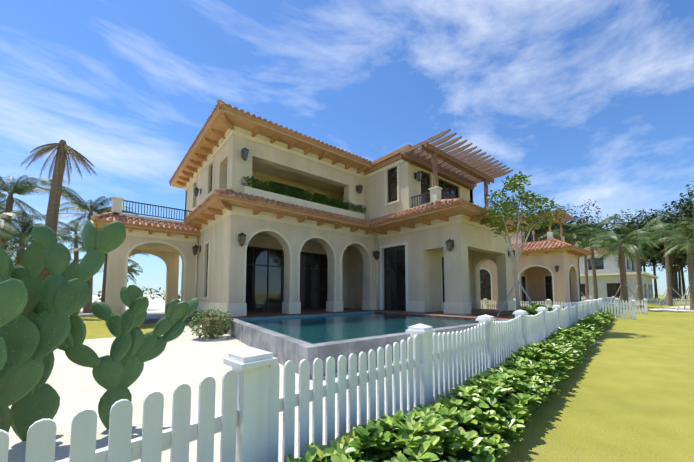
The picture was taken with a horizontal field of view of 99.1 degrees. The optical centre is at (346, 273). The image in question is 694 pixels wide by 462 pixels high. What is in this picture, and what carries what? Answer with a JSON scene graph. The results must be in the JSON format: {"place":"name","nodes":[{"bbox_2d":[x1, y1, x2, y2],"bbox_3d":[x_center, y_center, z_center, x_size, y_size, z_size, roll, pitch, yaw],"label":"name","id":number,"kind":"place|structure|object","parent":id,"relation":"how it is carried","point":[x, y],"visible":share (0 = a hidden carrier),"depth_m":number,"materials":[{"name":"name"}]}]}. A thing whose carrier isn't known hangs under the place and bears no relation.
{"place":"outdoors","nodes":[
{"label":"outdoors","id":0,"kind":"place"},
{"bbox_2d":[69,295,180,315],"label":"sand","id":1,"kind":"structure","parent":0,"point":[156,305],"depth_m":38.07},
{"bbox_2d":[0,202,28,242],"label":"palm","id":2,"kind":"object","parent":1,"relation":"on","point":[13,216],"visible":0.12,"depth_m":24.29,"materials":[{"name":"green plant"}]},
{"bbox_2d":[0,195,40,246],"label":"palm","id":3,"kind":"object","parent":1,"relation":"on","point":[9,223],"visible":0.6,"depth_m":17.51,"materials":[{"name":"green plant"}]},
{"bbox_2d":[0,211,58,264],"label":"palm","id":4,"kind":"object","parent":1,"relation":"on","point":[25,230],"depth_m":18.22,"materials":[{"name":"green plant"}]},
{"bbox_2d":[0,174,67,248],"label":"palm","id":5,"kind":"object","parent":1,"relation":"on","point":[23,188],"depth_m":19.86,"materials":[{"name":"green plant"}]},
{"bbox_2d":[29,220,86,261],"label":"palm","id":6,"kind":"object","parent":1,"relation":"on","point":[62,232],"depth_m":23.22,"materials":[{"name":"green plant"}]},
{"bbox_2d":[24,182,138,312],"bbox_3d":[-18.986,-1.561,21.437,6.572,8.827,5.971,3,-5,-40],"label":"palm","id":7,"kind":"object","parent":1,"relation":"on","point":[83,208],"depth_m":21.33,"materials":[{"name":"green plant"}]},
{"bbox_2d":[101,263,143,283],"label":"palm","id":8,"kind":"object","parent":1,"relation":"on","point":[132,266],"visible":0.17,"depth_m":36.42,"materials":[{"name":"green plant"}]},
{"bbox_2d":[8,324,602,461],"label":"yard sand","id":9,"kind":"structure","parent":0,"point":[190,359],"depth_m":4.35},
{"bbox_2d":[0,220,198,440],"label":"prickly pear cactus","id":10,"kind":"object","parent":9,"relation":"on","point":[38,326],"visible":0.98,"depth_m":2.73,"materials":[{"name":"green plant"}]},
{"bbox_2d":[85,327,185,338],"bbox_3d":[-8.562,2.050,9.932,5.200,0.001,2.600,3,-5,-40],"label":"lawn patch","id":11,"kind":"object","parent":9,"relation":"on","point":[95,334],"visible":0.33,"depth_m":10.14,"materials":[{"name":"green plant"}]},
{"bbox_2d":[187,307,233,338],"bbox_3d":[-4.171,1.538,9.136,1.343,1.042,1.185,3,-5,-40],"label":"bush","id":12,"kind":"object","parent":9,"relation":"on","point":[209,316],"depth_m":8.99,"materials":[{"name":"green plant"}]},
{"bbox_2d":[122,129,514,310],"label":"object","id":13,"kind":"object","parent":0,"point":[469,173],"visible":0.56,"depth_m":14.15,"materials":[{"name":"brown wood"}]},
{"bbox_2d":[0,0,693,294],"label":"sky","id":14,"kind":"structure","parent":0,"point":[593,100],"materials":[{"name":"blue"}]},
{"bbox_2d":[68,294,693,461],"bbox_3d":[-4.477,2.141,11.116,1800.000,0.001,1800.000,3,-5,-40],"label":"lawn","id":15,"kind":"structure","parent":0,"point":[626,393],"depth_m":3.75,"materials":[{"name":"green plant"}]},
{"bbox_2d":[0,230,82,266],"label":"palm","id":16,"kind":"object","parent":15,"relation":"on","point":[9,237],"depth_m":15.54,"materials":[{"name":"green plant"}]},
{"bbox_2d":[20,140,97,280],"bbox_3d":[-17.613,-2.812,18.039,3.444,10.852,3.465,3,-5,-40],"label":"palm","id":17,"kind":"object","parent":15,"relation":"on","point":[69,150],"depth_m":17.90,"materials":[{"name":"brown plant"}]},
{"bbox_2d":[68,246,142,302],"bbox_3d":[-16.115,0.179,19.642,4.584,5.104,4.405,3,-5,-40],"label":"palm","id":18,"kind":"object","parent":15,"relation":"on","point":[84,250],"depth_m":19.51,"materials":[{"name":"plant"}]},
{"bbox_2d":[96,286,180,300],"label":"scrub leaves","id":19,"kind":"object","parent":15,"relation":"on","point":[146,289],"visible":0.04,"depth_m":62.70,"materials":[{"name":"green plant"}]},
{"bbox_2d":[105,125,515,333],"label":"villa walls","id":20,"kind":"structure","parent":15,"relation":"on","point":[273,266],"depth_m":14.48,"materials":[{"name":"beige paint"}]},
{"bbox_2d":[241,176,365,213],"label":"balcony plants","id":21,"kind":"object","parent":20,"relation":"on","point":[264,186],"visible":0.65,"depth_m":13.40,"materials":[{"name":"green plant"}]},
{"bbox_2d":[91,99,529,237],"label":"villa roofs","id":22,"kind":"structure","parent":20,"relation":"on","point":[223,117],"depth_m":12.94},
{"bbox_2d":[0,297,636,461],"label":"picket fence","id":23,"kind":"object","parent":15,"relation":"on","point":[245,422],"visible":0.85,"depth_m":1.85,"materials":[{"name":"white paint"}]},
{"bbox_2d":[226,311,508,378],"bbox_3d":[0.404,2.245,9.734,8.050,1.400,6.450,3,-5,-40],"label":"pool basin","id":24,"kind":"object","parent":15,"relation":"in","point":[283,348],"visible":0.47,"depth_m":5.86,"materials":[{"name":"grey stone"}]},
{"bbox_2d":[245,313,478,343],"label":"pool water","id":25,"kind":"structure","parent":24,"relation":"in","point":[317,329],"depth_m":9.03,"materials":[{"name":"teal liquid"}]},
{"bbox_2d":[287,303,622,461],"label":"hedge","id":26,"kind":"object","parent":15,"relation":"on","point":[420,430],"depth_m":2.57,"materials":[{"name":"green plant"}]},
{"bbox_2d":[497,280,533,316],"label":"tree support stakes","id":27,"kind":"object","parent":15,"relation":"on","point":[519,297],"visible":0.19,"depth_m":11.44,"materials":[{"name":"grey wood"}]},
{"bbox_2d":[476,171,568,310],"bbox_3d":[6.625,-0.845,11.506,3.022,6.018,3.234,3,-5,-40],"label":"tree","id":28,"kind":"object","parent":15,"relation":"on","point":[525,198],"depth_m":11.34,"materials":[{"name":"green plant"}]},
{"bbox_2d":[505,191,555,240],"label":"tree","id":29,"kind":"object","parent":15,"relation":"on","point":[536,213],"depth_m":64.06,"materials":[{"name":"green plant"}]},
{"bbox_2d":[500,199,565,240],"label":"tree","id":30,"kind":"object","parent":15,"relation":"on","point":[542,225],"depth_m":65.48,"materials":[{"name":"green plant"}]},
{"bbox_2d":[481,298,587,311],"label":"picket fence sides","id":31,"kind":"object","parent":15,"relation":"on","point":[485,303],"visible":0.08,"depth_m":18.73,"materials":[{"name":"white paint"}]},
{"bbox_2d":[536,204,570,237],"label":"tree","id":32,"kind":"object","parent":15,"relation":"on","point":[558,223],"depth_m":72.86,"materials":[{"name":"green plant"}]},
{"bbox_2d":[537,222,605,299],"bbox_3d":[22.119,-0.620,28.858,5.256,8.021,6.126,3,-5,-40],"label":"palm","id":33,"kind":"object","parent":15,"relation":"on","point":[575,234],"depth_m":28.69,"materials":[{"name":"green plant"}]},
{"bbox_2d":[544,199,606,250],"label":"tree","id":34,"kind":"object","parent":15,"relation":"on","point":[573,221],"depth_m":67.76,"materials":[{"name":"green plant"}]},
{"bbox_2d":[557,212,611,246],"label":"tree","id":35,"kind":"object","parent":15,"relation":"on","point":[575,227],"depth_m":72.39,"materials":[{"name":"green plant"}]},
{"bbox_2d":[567,229,609,299],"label":"palm","id":36,"kind":"object","parent":15,"relation":"on","point":[586,279],"depth_m":37.83,"materials":[{"name":"plant"}]},
{"bbox_2d":[565,215,619,298],"bbox_3d":[26.875,-1.227,32.380,5.770,9.724,5.223,3,-5,-40],"label":"palm","id":37,"kind":"object","parent":15,"relation":"on","point":[602,222],"depth_m":32.26,"materials":[{"name":"green plant"}]},
{"bbox_2d":[599,234,646,302],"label":"palm","id":38,"kind":"object","parent":15,"relation":"on","point":[631,256],"depth_m":38.64,"materials":[{"name":"brown plant"}]},
{"bbox_2d":[583,209,663,259],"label":"tree","id":39,"kind":"object","parent":15,"relation":"on","point":[628,222],"depth_m":62.65,"materials":[{"name":"green plant"}]},
{"bbox_2d":[584,228,665,310],"bbox_3d":[23.026,-0.436,24.965,5.428,7.111,5.750,3,-5,-40],"label":"palm","id":40,"kind":"object","parent":15,"relation":"on","point":[600,240],"depth_m":24.79,"materials":[{"name":"green plant"}]},
{"bbox_2d":[602,208,666,271],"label":"tree","id":41,"kind":"object","parent":15,"relation":"on","point":[648,230],"depth_m":69.17,"materials":[{"name":"green plant"}]},
{"bbox_2d":[581,296,689,314],"bbox_3d":[25.382,3.256,34.629,28.230,1.055,20.241,3,-5,-40],"label":"picket fence","id":42,"kind":"object","parent":15,"relation":"on","point":[643,311],"visible":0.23,"depth_m":20.66,"materials":[{"name":"white paint"}]},
{"bbox_2d":[608,213,678,308],"bbox_3d":[28.458,-1.125,28.366,4.922,8.960,5.333,3,-5,-40],"label":"palm","id":43,"kind":"object","parent":15,"relation":"on","point":[629,230],"depth_m":28.40,"materials":[{"name":"green plant"}]},
{"bbox_2d":[626,209,663,298],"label":"tree","id":44,"kind":"object","parent":15,"relation":"on","point":[655,285],"depth_m":76.45,"materials":[{"name":"green plant"}]},
{"bbox_2d":[622,206,680,271],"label":"tree","id":45,"kind":"object","parent":15,"relation":"on","point":[657,221],"depth_m":74.90,"materials":[{"name":"green plant"}]},
{"bbox_2d":[630,203,691,297],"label":"tree","id":46,"kind":"object","parent":15,"relation":"on","point":[672,260],"depth_m":69.42,"materials":[{"name":"green plant"}]},
{"bbox_2d":[645,209,681,298],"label":"tree","id":47,"kind":"object","parent":15,"relation":"on","point":[672,279],"depth_m":74.20,"materials":[{"name":"plant"}]},
{"bbox_2d":[645,253,686,292],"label":"tree","id":48,"kind":"object","parent":15,"relation":"on","point":[658,265],"depth_m":77.76,"materials":[{"name":"green plant"}]},
{"bbox_2d":[642,222,693,305],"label":"palm","id":49,"kind":"object","parent":15,"relation":"on","point":[669,291],"depth_m":33.87,"materials":[{"name":"green plant"}]},
{"bbox_2d":[650,254,687,298],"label":"tree","id":50,"kind":"object","parent":15,"relation":"on","point":[679,285],"depth_m":77.28,"materials":[{"name":"plant"}]},
{"bbox_2d":[647,223,692,298],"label":"tree","id":51,"kind":"object","parent":15,"relation":"on","point":[677,268],"depth_m":71.88,"materials":[{"name":"green plant"}]},
{"bbox_2d":[650,222,693,309],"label":"palm","id":52,"kind":"object","parent":15,"relation":"on","point":[679,238],"depth_m":24.89,"materials":[{"name":"green plant"}]},
{"bbox_2d":[658,217,686,298],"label":"tree","id":53,"kind":"object","parent":15,"relation":"on","point":[683,282],"depth_m":72.45,"materials":[{"name":"green plant"}]},
{"bbox_2d":[654,206,693,255],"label":"tree","id":54,"kind":"object","parent":15,"relation":"on","point":[678,221],"visible":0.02,"depth_m":63.74,"materials":[{"name":"green plant"}]},
{"bbox_2d":[657,196,693,264],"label":"tree","id":55,"kind":"object","parent":15,"relation":"on","point":[682,218],"visible":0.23,"depth_m":52.06,"materials":[{"name":"green plant"}]},
{"bbox_2d":[658,194,693,270],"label":"tree","id":56,"kind":"object","parent":15,"relation":"on","point":[675,214],"depth_m":62.57,"materials":[{"name":"green plant"}]},
{"bbox_2d":[662,188,693,230],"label":"tree","id":57,"kind":"object","parent":15,"relation":"on","point":[681,201],"depth_m":58.05,"materials":[{"name":"green plant"}]},
{"bbox_2d":[678,181,693,222],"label":"tree","id":58,"kind":"object","parent":15,"relation":"on","point":[687,185],"visible":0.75,"depth_m":53.27,"materials":[{"name":"green plant"}]},
{"bbox_2d":[480,216,580,308],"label":"villa walls","id":59,"kind":"structure","parent":0,"point":[540,278],"depth_m":25.56,"materials":[{"name":"beige paint"}]},
{"bbox_2d":[512,239,591,256],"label":"villa roofs","id":60,"kind":"structure","parent":59,"relation":"on","point":[545,246],"depth_m":23.81,"materials":[{"name":"tile"}]},
{"bbox_2d":[520,209,574,271],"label":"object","id":61,"kind":"object","parent":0,"point":[563,219],"visible":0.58,"depth_m":25.50,"materials":[{"name":"brown wood"}]},
{"bbox_2d":[579,254,658,301],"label":"villa walls","id":62,"kind":"structure","parent":0,"point":[608,276],"depth_m":46.59,"materials":[{"name":"white paint"}]},
{"bbox_2d":[582,247,640,258],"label":"villa roofs","id":63,"kind":"structure","parent":62,"relation":"on","point":[595,251],"depth_m":48.03,"materials":[{"name":"tile"}]},
{"bbox_2d":[649,306,693,311],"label":"sand path","id":64,"kind":"structure","parent":0,"point":[686,309],"depth_m":25.85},
{"bbox_2d":[677,218,693,247],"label":"palm","id":65,"kind":"object","parent":64,"relation":"on","point":[689,226],"visible":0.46,"depth_m":36.38,"materials":[{"name":"green plant"}]}
]}

